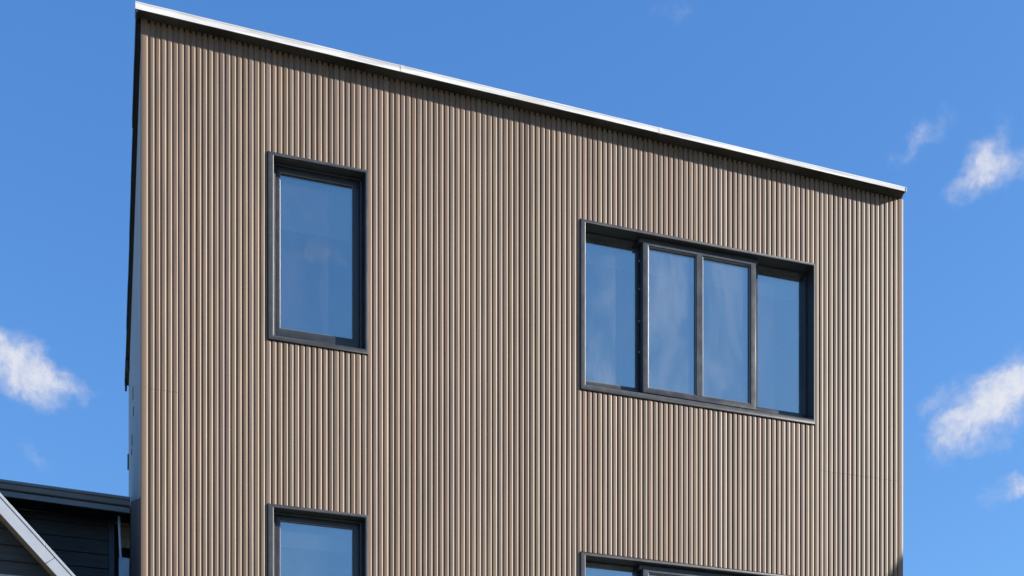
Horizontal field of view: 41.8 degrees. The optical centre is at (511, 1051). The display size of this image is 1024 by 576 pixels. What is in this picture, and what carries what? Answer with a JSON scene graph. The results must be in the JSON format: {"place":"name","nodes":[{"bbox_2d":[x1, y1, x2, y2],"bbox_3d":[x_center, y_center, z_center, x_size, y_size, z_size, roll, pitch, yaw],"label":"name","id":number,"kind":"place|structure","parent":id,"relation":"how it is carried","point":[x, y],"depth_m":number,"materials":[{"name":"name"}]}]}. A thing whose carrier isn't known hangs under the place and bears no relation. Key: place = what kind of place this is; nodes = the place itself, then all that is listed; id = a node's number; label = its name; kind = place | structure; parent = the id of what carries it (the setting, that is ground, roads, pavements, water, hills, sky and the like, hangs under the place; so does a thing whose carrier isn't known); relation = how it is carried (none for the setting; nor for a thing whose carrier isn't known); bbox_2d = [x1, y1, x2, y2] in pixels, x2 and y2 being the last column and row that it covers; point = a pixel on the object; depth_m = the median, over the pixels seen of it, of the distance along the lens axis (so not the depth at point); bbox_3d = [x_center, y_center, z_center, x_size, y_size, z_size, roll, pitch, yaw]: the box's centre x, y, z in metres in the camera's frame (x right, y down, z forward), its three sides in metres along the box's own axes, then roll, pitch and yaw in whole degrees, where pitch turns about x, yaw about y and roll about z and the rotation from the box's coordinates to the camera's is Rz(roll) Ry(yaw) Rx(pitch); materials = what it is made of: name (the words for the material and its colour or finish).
{"place":"outdoors","nodes":[
{"label":"outdoors","id":0,"kind":"place"},
{"bbox_2d":[0,479,129,575],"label":"weatherboard house","id":1,"kind":"structure","parent":0,"point":[46,530],"depth_m":15.65,"materials":[{"name":"grey wood"}]},
{"bbox_2d":[0,0,1023,575],"label":"sky","id":2,"kind":"structure","parent":0,"point":[924,97],"materials":[{"name":"blue"}]},
{"bbox_2d":[124,1,905,575],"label":"apartment building","id":3,"kind":"structure","parent":0,"point":[356,321],"depth_m":12.01,"materials":[{"name":"brown"}]},
{"bbox_2d":[267,151,367,355],"bbox_3d":[-1.694,-6.862,11.621,0.865,1.603,0.209,0,0,-17],"label":"window","id":4,"kind":"structure","parent":3,"relation":"in","point":[306,196],"depth_m":11.66,"materials":[{"name":"grey metal"}]},
{"bbox_2d":[267,503,367,575],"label":"window","id":5,"kind":"structure","parent":3,"relation":"in","point":[287,526],"depth_m":11.66,"materials":[{"name":"grey metal"}]},
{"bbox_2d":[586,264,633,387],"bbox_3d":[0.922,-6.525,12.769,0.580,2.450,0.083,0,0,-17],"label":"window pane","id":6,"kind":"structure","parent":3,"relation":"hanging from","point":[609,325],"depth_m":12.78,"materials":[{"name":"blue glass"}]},
{"bbox_2d":[580,552,786,575],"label":"window","id":7,"kind":"structure","parent":3,"relation":"in","point":[591,564],"depth_m":12.52,"materials":[{"name":"grey metal"}]},
{"bbox_2d":[580,219,814,425],"bbox_3d":[1.730,-6.870,12.711,2.401,1.659,0.306,0,0,-17],"label":"window","id":8,"kind":"structure","parent":3,"relation":"in","point":[640,252],"depth_m":12.66,"materials":[{"name":"grey metal"}]}
]}

